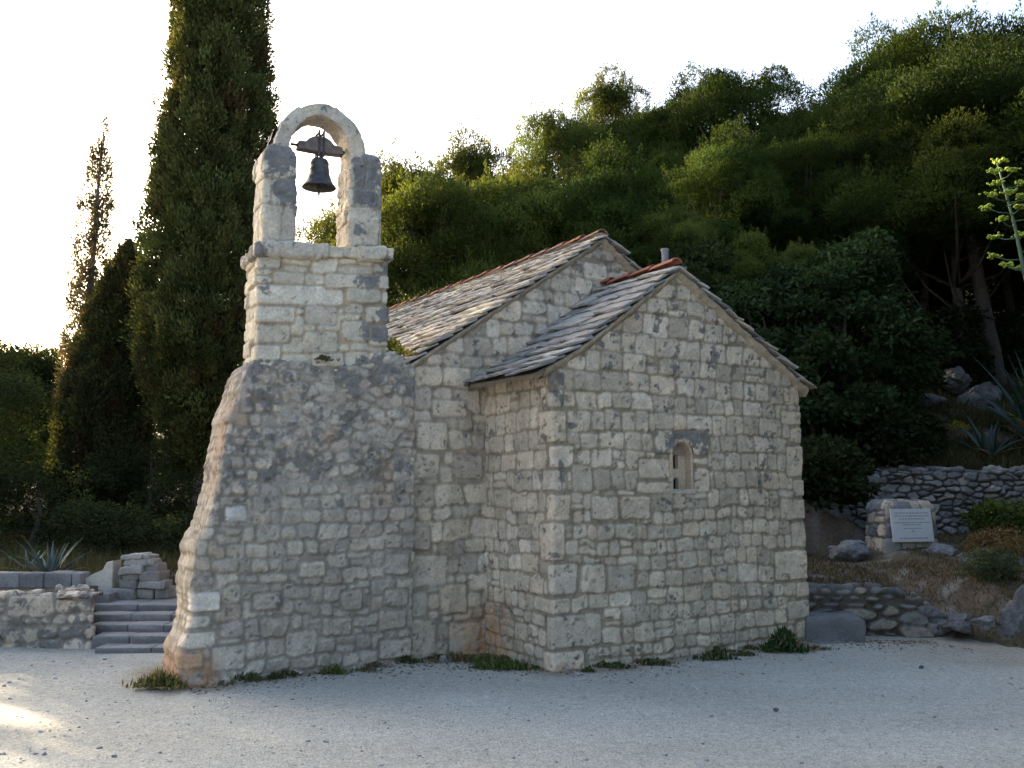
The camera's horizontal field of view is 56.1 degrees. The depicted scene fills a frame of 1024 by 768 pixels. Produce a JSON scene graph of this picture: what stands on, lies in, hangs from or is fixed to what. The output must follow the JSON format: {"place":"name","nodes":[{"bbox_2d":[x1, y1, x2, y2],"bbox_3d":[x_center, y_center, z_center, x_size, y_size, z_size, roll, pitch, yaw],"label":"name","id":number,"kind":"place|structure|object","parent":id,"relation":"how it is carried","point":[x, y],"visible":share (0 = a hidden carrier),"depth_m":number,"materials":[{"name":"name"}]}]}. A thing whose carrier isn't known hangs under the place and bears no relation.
{"place":"outdoors","nodes":[
{"label":"outdoors","id":0,"kind":"place"},
{"bbox_2d":[0,635,1023,767],"bbox_3d":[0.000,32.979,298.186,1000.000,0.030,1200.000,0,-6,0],"label":"ground","id":1,"kind":"structure","parent":0,"point":[221,710],"depth_m":6.74,"materials":[{"name":"gravel"}]},
{"bbox_2d":[0,584,102,648],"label":"stone wall","id":2,"kind":"structure","parent":1,"relation":"on","point":[61,616],"depth_m":9.57,"materials":[{"name":"stone"}]},
{"bbox_2d":[0,512,184,577],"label":"terrace grass","id":3,"kind":"structure","parent":1,"relation":"on","point":[89,561],"depth_m":13.45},
{"bbox_2d":[91,597,176,653],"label":"stone steps","id":4,"kind":"structure","parent":1,"relation":"on","point":[136,626],"depth_m":9.75,"materials":[{"name":"stone"}]},
{"bbox_2d":[93,552,176,602],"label":"ruined wall","id":5,"kind":"structure","parent":4,"relation":"on","point":[145,575],"depth_m":10.68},
{"bbox_2d":[122,666,196,690],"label":"weed tuft","id":6,"kind":"object","parent":1,"relation":"on","point":[158,678],"visible":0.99,"depth_m":7.58,"materials":[{"name":"green plant"}]},
{"bbox_2d":[234,671,274,682],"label":"weed tuft","id":7,"kind":"object","parent":1,"relation":"on","point":[255,677],"visible":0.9,"depth_m":7.85,"materials":[{"name":"green plant"}]},
{"bbox_2d":[263,671,292,678],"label":"weed tuft","id":8,"kind":"object","parent":1,"relation":"on","point":[273,675],"visible":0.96,"depth_m":7.94,"materials":[{"name":"green plant"}]},
{"bbox_2d":[162,103,415,687],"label":"bell tower","id":9,"kind":"structure","parent":1,"relation":"on","point":[296,545],"depth_m":8.52,"materials":[{"name":"stone"}]},
{"bbox_2d":[290,128,344,195],"bbox_3d":[-1.823,-2.087,9.074,0.479,0.638,0.322,-1,-6,5],"label":"bell","id":10,"kind":"object","parent":9,"relation":"hanging from","point":[318,179],"visible":1,"depth_m":9.03,"materials":[{"name":"brown metal"}]},
{"bbox_2d":[313,663,351,674],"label":"weed tuft","id":11,"kind":"object","parent":1,"relation":"on","point":[334,668],"visible":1,"depth_m":8.16,"materials":[{"name":"green plant"}]},
{"bbox_2d":[394,655,422,663],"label":"weed tuft","id":12,"kind":"object","parent":1,"relation":"on","point":[403,658],"visible":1,"depth_m":8.65,"materials":[{"name":"green plant"}]},
{"bbox_2d":[428,650,484,662],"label":"weed tuft","id":13,"kind":"object","parent":1,"relation":"on","point":[455,657],"visible":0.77,"depth_m":8.75,"materials":[{"name":"green plant"}]},
{"bbox_2d":[460,653,508,664],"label":"weed tuft","id":14,"kind":"object","parent":1,"relation":"on","point":[483,658],"visible":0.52,"depth_m":8.61,"materials":[{"name":"green plant"}]},
{"bbox_2d":[448,656,539,671],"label":"weed tuft","id":15,"kind":"object","parent":1,"relation":"on","point":[497,664],"visible":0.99,"depth_m":8.35,"materials":[{"name":"green plant"}]},
{"bbox_2d":[219,229,816,670],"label":"stone chapel","id":16,"kind":"structure","parent":1,"relation":"on","point":[609,453],"depth_m":9.19,"materials":[{"name":"stone"}]},
{"bbox_2d":[387,336,415,356],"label":"weed tuft","id":17,"kind":"object","parent":16,"relation":"on","point":[393,343],"visible":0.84,"depth_m":9.03,"materials":[{"name":"green plant"}]},
{"bbox_2d":[669,441,695,493],"bbox_3d":[1.586,0.805,9.319,0.320,0.520,0.218,4,-7,-32],"label":"window","id":18,"kind":"structure","parent":16,"relation":"in","point":[681,458],"depth_m":9.33,"materials":[{"name":"stone"}]},
{"bbox_2d":[185,639,1005,712],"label":"leaf litter","id":19,"kind":"object","parent":1,"relation":"on","point":[430,661],"visible":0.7,"depth_m":8.47,"materials":[{"name":"brown plant"}]},
{"bbox_2d":[602,661,635,668],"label":"weed tuft","id":20,"kind":"object","parent":1,"relation":"on","point":[619,664],"visible":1,"depth_m":8.42,"materials":[{"name":"green plant"}]},
{"bbox_2d":[636,656,678,666],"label":"weed tuft","id":21,"kind":"object","parent":1,"relation":"on","point":[653,661],"visible":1,"depth_m":8.56,"materials":[{"name":"green plant"}]},
{"bbox_2d":[687,648,744,661],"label":"weed tuft","id":22,"kind":"object","parent":1,"relation":"on","point":[712,654],"visible":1,"depth_m":8.80,"materials":[{"name":"green plant"}]},
{"bbox_2d":[728,649,760,656],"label":"weed tuft","id":23,"kind":"object","parent":1,"relation":"on","point":[746,653],"visible":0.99,"depth_m":9.02,"materials":[{"name":"green plant"}]},
{"bbox_2d":[757,622,818,653],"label":"weed tuft","id":24,"kind":"object","parent":1,"relation":"on","point":[781,640],"visible":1,"depth_m":9.20,"materials":[{"name":"green plant"}]},
{"bbox_2d":[804,610,865,640],"bbox_3d":[3.334,2.650,10.123,0.663,0.464,0.541,0,-6,0],"label":"stone step","id":25,"kind":"object","parent":1,"relation":"on","point":[840,625],"visible":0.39,"depth_m":9.90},
{"bbox_2d":[807,582,952,637],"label":"dry stone wall","id":26,"kind":"structure","parent":1,"relation":"on","point":[886,611],"depth_m":10.32,"materials":[{"name":"stone"}]},
{"bbox_2d":[806,514,1023,645],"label":"dry grass","id":27,"kind":"structure","parent":1,"relation":"on","point":[878,576],"depth_m":11.64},
{"bbox_2d":[845,465,1023,534],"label":"dry stone wall","id":28,"kind":"structure","parent":1,"relation":"on","point":[950,494],"depth_m":15.04,"materials":[{"name":"stone"}]},
{"bbox_2d":[995,584,1023,637],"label":"boulder","id":29,"kind":"object","parent":1,"relation":"on","point":[1010,619],"visible":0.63,"depth_m":9.82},
{"bbox_2d":[0,278,1023,648],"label":"hillside terrain","id":30,"kind":"structure","parent":0,"point":[824,530],"depth_m":12.04,"materials":[{"name":"soil"}]},
{"bbox_2d":[0,435,48,512],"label":"tree","id":31,"kind":"object","parent":30,"relation":"on","point":[26,452],"visible":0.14,"depth_m":19.68,"materials":[{"name":"green plant"}]},
{"bbox_2d":[0,453,49,531],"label":"broadleaf bush","id":32,"kind":"object","parent":30,"relation":"on","point":[32,499],"visible":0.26,"depth_m":16.99,"materials":[{"name":"green plant"}]},
{"bbox_2d":[0,346,60,460],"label":"tree","id":33,"kind":"object","parent":30,"relation":"on","point":[47,375],"visible":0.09,"depth_m":24.42,"materials":[{"name":"green plant"}]},
{"bbox_2d":[0,339,65,482],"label":"broadleaf tree","id":34,"kind":"object","parent":30,"relation":"on","point":[45,363],"visible":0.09,"depth_m":24.18,"materials":[{"name":"green plant"}]},
{"bbox_2d":[1,550,66,570],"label":"agave plant","id":35,"kind":"object","parent":30,"relation":"on","point":[26,562],"visible":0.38,"depth_m":11.75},
{"bbox_2d":[0,338,71,481],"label":"broadleaf tree","id":36,"kind":"object","parent":30,"relation":"on","point":[52,356],"visible":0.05,"depth_m":25.19,"materials":[{"name":"green plant"}]},
{"bbox_2d":[0,336,75,525],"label":"broadleaf bush","id":37,"kind":"object","parent":30,"relation":"on","point":[10,405],"visible":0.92,"depth_m":16.09,"materials":[{"name":"green plant"}]},
{"bbox_2d":[0,570,90,586],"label":"block kerb","id":38,"kind":"structure","parent":30,"relation":"on","point":[67,578],"depth_m":10.55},
{"bbox_2d":[0,456,99,547],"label":"broadleaf bush","id":39,"kind":"object","parent":30,"relation":"on","point":[35,532],"visible":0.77,"depth_m":15.13,"materials":[{"name":"green plant"}]},
{"bbox_2d":[14,537,91,571],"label":"agave plant","id":40,"kind":"object","parent":30,"relation":"on","point":[55,563],"visible":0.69,"depth_m":11.24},
{"bbox_2d":[46,106,119,490],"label":"cypress tree","id":41,"kind":"object","parent":30,"relation":"on","point":[93,246],"visible":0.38,"depth_m":20.32,"materials":[{"name":"green plant"}]},
{"bbox_2d":[42,236,157,533],"bbox_3d":[-7.472,0.138,17.578,1.999,5.845,1.975,0,-6,0],"label":"cypress tree","id":42,"kind":"object","parent":30,"relation":"on","point":[97,403],"visible":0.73,"depth_m":17.02,"materials":[{"name":"green plant"}]},
{"bbox_2d":[86,559,120,590],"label":"dressed block","id":43,"kind":"structure","parent":30,"relation":"on","point":[107,578],"depth_m":10.70,"materials":[{"name":"stone"}]},
{"bbox_2d":[47,494,161,556],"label":"broadleaf bush","id":44,"kind":"object","parent":30,"relation":"on","point":[102,537],"visible":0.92,"depth_m":13.98,"materials":[{"name":"green plant"}]},
{"bbox_2d":[66,440,192,541],"bbox_3d":[-6.290,1.995,16.336,2.260,2.102,2.191,0,-6,0],"label":"broadleaf bush","id":45,"kind":"object","parent":30,"relation":"on","point":[165,466],"visible":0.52,"depth_m":16.02,"materials":[{"name":"green plant"}]},
{"bbox_2d":[117,435,192,520],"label":"broadleaf bush","id":46,"kind":"object","parent":30,"relation":"on","point":[169,491],"visible":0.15,"depth_m":17.20,"materials":[{"name":"green plant"}]},
{"bbox_2d":[125,500,197,555],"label":"broadleaf bush","id":47,"kind":"object","parent":30,"relation":"on","point":[171,527],"visible":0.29,"depth_m":13.57,"materials":[{"name":"green plant"}]},
{"bbox_2d":[121,466,202,545],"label":"broadleaf bush","id":48,"kind":"object","parent":30,"relation":"on","point":[184,486],"visible":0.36,"depth_m":15.18,"materials":[{"name":"green plant"}]},
{"bbox_2d":[117,0,284,510],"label":"cypress tree","id":49,"kind":"object","parent":30,"relation":"on","point":[218,105],"visible":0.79,"depth_m":15.62,"materials":[{"name":"green plant"}]},
{"bbox_2d":[295,192,405,300],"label":"pine tree","id":50,"kind":"object","parent":30,"relation":"on","point":[325,226],"visible":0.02,"depth_m":22.95,"materials":[{"name":"green plant"}]},
{"bbox_2d":[327,135,496,306],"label":"pine tree","id":51,"kind":"object","parent":30,"relation":"on","point":[389,177],"visible":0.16,"depth_m":20.24,"materials":[{"name":"green plant"}]},
{"bbox_2d":[328,153,538,306],"bbox_3d":[-1.510,-1.198,20.303,5.412,7.410,5.398,6,-8,-44],"label":"pine tree","id":52,"kind":"object","parent":30,"relation":"on","point":[435,188],"visible":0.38,"depth_m":19.46,"materials":[{"name":"green plant"}]},
{"bbox_2d":[424,108,545,283],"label":"pine tree","id":53,"kind":"object","parent":30,"relation":"on","point":[457,160],"visible":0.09,"depth_m":24.31,"materials":[{"name":"green plant"}]},
{"bbox_2d":[427,160,577,292],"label":"pine tree","id":54,"kind":"object","parent":30,"relation":"on","point":[530,195],"visible":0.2,"depth_m":20.44,"materials":[{"name":"green plant"}]},
{"bbox_2d":[484,97,617,247],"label":"pine tree","id":55,"kind":"object","parent":30,"relation":"on","point":[558,136],"visible":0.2,"depth_m":28.19,"materials":[{"name":"green plant"}]},
{"bbox_2d":[552,51,656,211],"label":"pine tree","id":56,"kind":"object","parent":30,"relation":"on","point":[605,99],"visible":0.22,"depth_m":29.58,"materials":[{"name":"green plant"}]},
{"bbox_2d":[532,128,702,267],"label":"pine tree","id":57,"kind":"object","parent":30,"relation":"on","point":[606,195],"visible":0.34,"depth_m":19.86,"materials":[{"name":"green plant"}]},
{"bbox_2d":[575,92,770,230],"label":"pine tree","id":58,"kind":"object","parent":30,"relation":"on","point":[651,126],"visible":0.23,"depth_m":26.96,"materials":[{"name":"green plant"}]},
{"bbox_2d":[624,199,749,291],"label":"pine tree","id":59,"kind":"object","parent":30,"relation":"on","point":[682,222],"visible":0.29,"depth_m":18.84,"materials":[{"name":"green plant"}]},
{"bbox_2d":[645,236,800,355],"bbox_3d":[3.720,-0.779,18.174,3.371,3.855,3.401,0,-6,0],"label":"broadleaf bush","id":60,"kind":"object","parent":30,"relation":"on","point":[692,259],"visible":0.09,"depth_m":17.62,"materials":[{"name":"green plant"}]},
{"bbox_2d":[640,56,824,235],"bbox_3d":[6.802,-5.381,27.957,7.413,8.447,7.961,2,-6,-15],"label":"pine tree","id":61,"kind":"object","parent":30,"relation":"on","point":[714,98],"visible":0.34,"depth_m":26.47,"materials":[{"name":"green plant"}]},
{"bbox_2d":[642,113,830,299],"bbox_3d":[5.058,-3.051,22.613,5.382,6.181,4.848,5,-8,-42],"label":"pine tree","id":62,"kind":"object","parent":30,"relation":"on","point":[723,164],"visible":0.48,"depth_m":21.60,"materials":[{"name":"green plant"}]},
{"bbox_2d":[701,223,811,334],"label":"pine tree","id":63,"kind":"object","parent":30,"relation":"on","point":[749,251],"visible":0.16,"depth_m":18.36,"materials":[{"name":"green plant"}]},
{"bbox_2d":[708,273,841,397],"bbox_3d":[4.304,-0.265,16.712,2.586,3.577,2.621,-3,-7,29],"label":"broadleaf bush","id":64,"kind":"object","parent":30,"relation":"on","point":[738,304],"visible":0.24,"depth_m":16.43,"materials":[{"name":"green plant"}]},
{"bbox_2d":[745,93,843,322],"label":"pine tree","id":65,"kind":"object","parent":30,"relation":"on","point":[801,110],"visible":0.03,"depth_m":26.55,"materials":[{"name":"green plant"}]},
{"bbox_2d":[746,236,854,369],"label":"pine tree","id":66,"kind":"object","parent":30,"relation":"on","point":[798,253],"visible":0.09,"depth_m":18.67,"materials":[{"name":"green plant"}]},
{"bbox_2d":[696,118,945,291],"bbox_3d":[6.915,-2.979,22.306,5.339,6.084,5.734,-1,-6,7],"label":"pine tree","id":67,"kind":"object","parent":30,"relation":"on","point":[815,155],"visible":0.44,"depth_m":21.44,"materials":[{"name":"green plant"}]},
{"bbox_2d":[820,501,850,520],"bbox_3d":[4.520,2.179,14.187,0.852,0.955,0.655,1,-6,-11],"label":"boulder","id":68,"kind":"object","parent":30,"relation":"on","point":[845,509],"visible":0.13,"depth_m":14.01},
{"bbox_2d":[800,427,882,517],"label":"broadleaf bush","id":69,"kind":"object","parent":30,"relation":"on","point":[824,483],"visible":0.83,"depth_m":13.92,"materials":[{"name":"green plant"}]},
{"bbox_2d":[786,323,901,459],"bbox_3d":[4.904,0.395,15.739,2.645,2.799,2.462,0,-6,0],"label":"broadleaf bush","id":70,"kind":"object","parent":30,"relation":"on","point":[832,355],"visible":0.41,"depth_m":15.21,"materials":[{"name":"green plant"}]},
{"bbox_2d":[828,540,870,561],"bbox_3d":[4.587,2.305,13.117,0.501,0.359,0.485,0,-6,2],"label":"boulder","id":71,"kind":"object","parent":30,"relation":"on","point":[853,550],"visible":0.89,"depth_m":12.95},
{"bbox_2d":[738,225,964,429],"bbox_3d":[5.989,-0.742,17.013,3.622,4.186,3.532,-6,-8,43],"label":"broadleaf tree","id":72,"kind":"object","parent":30,"relation":"on","point":[847,264],"visible":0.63,"depth_m":16.54,"materials":[{"name":"green plant"}]},
{"bbox_2d":[816,402,945,466],"bbox_3d":[6.058,0.995,15.884,2.144,1.404,2.252,0,-6,0],"label":"broadleaf bush","id":73,"kind":"object","parent":30,"relation":"on","point":[885,428],"visible":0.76,"depth_m":15.28,"materials":[{"name":"green plant"}]},
{"bbox_2d":[750,0,1023,306],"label":"pine tree","id":74,"kind":"object","parent":30,"relation":"on","point":[914,36],"visible":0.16,"depth_m":23.47,"materials":[{"name":"green plant"}]},
{"bbox_2d":[773,115,1004,324],"bbox_3d":[8.815,-3.186,23.004,5.801,6.328,6.285,-1,-6,11],"label":"pine tree","id":75,"kind":"object","parent":30,"relation":"on","point":[815,215],"visible":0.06,"depth_m":21.89,"materials":[{"name":"green plant"}]},
{"bbox_2d":[755,68,1023,320],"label":"pine tree","id":76,"kind":"object","parent":30,"relation":"on","point":[924,291],"visible":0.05,"depth_m":22.08,"materials":[{"name":"green plant"}]},
{"bbox_2d":[827,404,951,453],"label":"broadleaf bush","id":77,"kind":"object","parent":30,"relation":"on","point":[936,423],"visible":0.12,"depth_m":16.15,"materials":[{"name":"green plant"}]},
{"bbox_2d":[826,322,953,409],"bbox_3d":[7.006,-0.117,18.767,2.620,2.292,2.910,2,-6,-18],"label":"broadleaf bush","id":78,"kind":"object","parent":30,"relation":"on","point":[864,340],"visible":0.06,"depth_m":18.28,"materials":[{"name":"green plant"}]},
{"bbox_2d":[865,498,937,552],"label":"memorial block","id":79,"kind":"structure","parent":30,"relation":"on","point":[893,524],"depth_m":13.17,"materials":[{"name":"stone"}]},
{"bbox_2d":[786,10,1018,294],"bbox_3d":[10.631,-5.207,25.440,7.485,9.210,6.742,-3,-7,28],"label":"pine tree","id":80,"kind":"object","parent":30,"relation":"on","point":[849,79],"visible":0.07,"depth_m":24.95,"materials":[{"name":"green plant"}]},
{"bbox_2d":[801,372,1023,470],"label":"slope grass","id":81,"kind":"structure","parent":30,"relation":"on","point":[982,416],"depth_m":16.97,"materials":[{"name":"plant"}]},
{"bbox_2d":[823,98,1023,388],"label":"pine tree","id":82,"kind":"object","parent":30,"relation":"on","point":[971,143],"visible":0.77,"depth_m":19.71,"materials":[{"name":"green plant"}]},
{"bbox_2d":[847,255,1001,338],"bbox_3d":[10.186,-1.830,23.722,3.604,3.054,3.625,-4,-7,35],"label":"broadleaf bush","id":83,"kind":"object","parent":30,"relation":"on","point":[933,286],"visible":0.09,"depth_m":23.09,"materials":[{"name":"green plant"}]},
{"bbox_2d":[829,26,1023,387],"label":"pine tree","id":84,"kind":"object","parent":30,"relation":"on","point":[981,293],"visible":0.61,"depth_m":20.66,"materials":[{"name":"green plant"}]},
{"bbox_2d":[912,393,947,406],"bbox_3d":[8.237,0.358,19.210,0.806,0.404,0.659,0,-6,-2],"label":"boulder","id":85,"kind":"object","parent":30,"relation":"on","point":[934,398],"visible":0.26,"depth_m":18.92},
{"bbox_2d":[921,543,958,555],"bbox_3d":[5.736,2.283,12.938,0.506,0.271,0.425,0,-6,5],"label":"boulder","id":86,"kind":"object","parent":30,"relation":"on","point":[941,549],"visible":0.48,"depth_m":12.83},
{"bbox_2d":[861,27,1023,309],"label":"pine tree","id":87,"kind":"object","parent":30,"relation":"on","point":[985,229],"visible":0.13,"depth_m":20.93,"materials":[{"name":"green plant"}]},
{"bbox_2d":[887,297,1002,388],"bbox_3d":[9.159,-0.661,20.849,2.886,2.321,3.191,0,-6,0],"label":"broadleaf bush","id":88,"kind":"object","parent":30,"relation":"on","point":[948,314],"visible":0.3,"depth_m":20.28,"materials":[{"name":"green plant"}]},
{"bbox_2d":[919,321,990,387],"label":"broadleaf bush","id":89,"kind":"object","parent":30,"relation":"on","point":[957,346],"visible":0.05,"depth_m":20.52,"materials":[{"name":"green plant"}]},
{"bbox_2d":[937,612,973,634],"bbox_3d":[4.664,2.499,10.042,0.376,0.210,0.340,2,-6,-15],"label":"boulder","id":90,"kind":"object","parent":30,"relation":"on","point":[958,622],"visible":1,"depth_m":9.95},
{"bbox_2d":[889,38,1023,355],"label":"pine tree","id":91,"kind":"object","parent":30,"relation":"on","point":[1008,298],"visible":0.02,"depth_m":22.71,"materials":[{"name":"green plant"}]},
{"bbox_2d":[943,366,971,393],"bbox_3d":[9.134,-0.088,19.735,0.442,0.578,0.460,2,-6,-16],"label":"boulder","id":92,"kind":"object","parent":30,"relation":"on","point":[959,379],"visible":0.93,"depth_m":19.64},
{"bbox_2d":[945,418,979,430],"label":"weed tuft","id":93,"kind":"object","parent":30,"relation":"on","point":[964,425],"visible":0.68,"depth_m":17.38,"materials":[{"name":"green plant"}]},
{"bbox_2d":[908,251,1023,341],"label":"broadleaf bush","id":94,"kind":"object","parent":30,"relation":"on","point":[1018,290],"visible":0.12,"depth_m":23.33,"materials":[{"name":"green plant"}]},
{"bbox_2d":[957,381,1002,407],"bbox_3d":[9.487,0.313,19.511,0.853,0.700,0.792,-4,-7,31],"label":"boulder","id":95,"kind":"object","parent":30,"relation":"on","point":[990,390],"visible":0.53,"depth_m":19.25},
{"bbox_2d":[970,615,995,630],"bbox_3d":[4.826,2.446,9.837,0.221,0.154,0.180,-5,-8,38],"label":"boulder","id":96,"kind":"object","parent":30,"relation":"on","point":[986,622],"visible":1,"depth_m":9.79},
{"bbox_2d":[946,416,1023,457],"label":"agave plant","id":97,"kind":"object","parent":30,"relation":"on","point":[982,441],"visible":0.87,"depth_m":16.04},
{"bbox_2d":[955,544,1023,583],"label":"broadleaf bush","id":98,"kind":"object","parent":30,"relation":"on","point":[995,566],"visible":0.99,"depth_m":10.98,"materials":[{"name":"green plant"}]},
{"bbox_2d":[955,522,1023,557],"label":"broadleaf bush","id":99,"kind":"object","parent":30,"relation":"on","point":[978,538],"visible":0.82,"depth_m":12.41,"materials":[{"name":"brown plant"}]},
{"bbox_2d":[958,497,1023,539],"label":"broadleaf bush","id":100,"kind":"object","parent":30,"relation":"on","point":[990,513],"visible":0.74,"depth_m":13.31,"materials":[{"name":"green plant"}]},
{"bbox_2d":[964,250,1023,319],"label":"broadleaf bush","id":101,"kind":"object","parent":30,"relation":"on","point":[999,307],"visible":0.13,"depth_m":23.67,"materials":[{"name":"green plant"}]},
{"bbox_2d":[965,352,1023,438],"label":"agave plant","id":102,"kind":"object","parent":30,"relation":"on","point":[1018,426],"visible":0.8,"depth_m":16.40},
{"bbox_2d":[967,307,1023,374],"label":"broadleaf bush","id":103,"kind":"object","parent":30,"relation":"on","point":[1010,329],"visible":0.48,"depth_m":21.06,"materials":[{"name":"green plant"}]},
{"bbox_2d":[978,157,1023,279],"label":"agave flower stalk","id":104,"kind":"object","parent":30,"relation":"on","point":[1006,193],"visible":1,"depth_m":16.35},
{"bbox_2d":[991,59,1023,264],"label":"pine tree","id":105,"kind":"object","parent":30,"relation":"on","point":[1016,158],"visible":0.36,"depth_m":18.58,"materials":[{"name":"green plant"}]},
{"bbox_2d":[992,328,1023,427],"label":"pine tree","id":106,"kind":"object","parent":30,"relation":"on","point":[1018,399],"visible":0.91,"depth_m":15.85,"materials":[{"name":"green plant"}]},
{"bbox_2d":[0,0,1023,432],"label":"sky","id":107,"kind":"structure","parent":0,"point":[406,69],"materials":[{"name":"white"}]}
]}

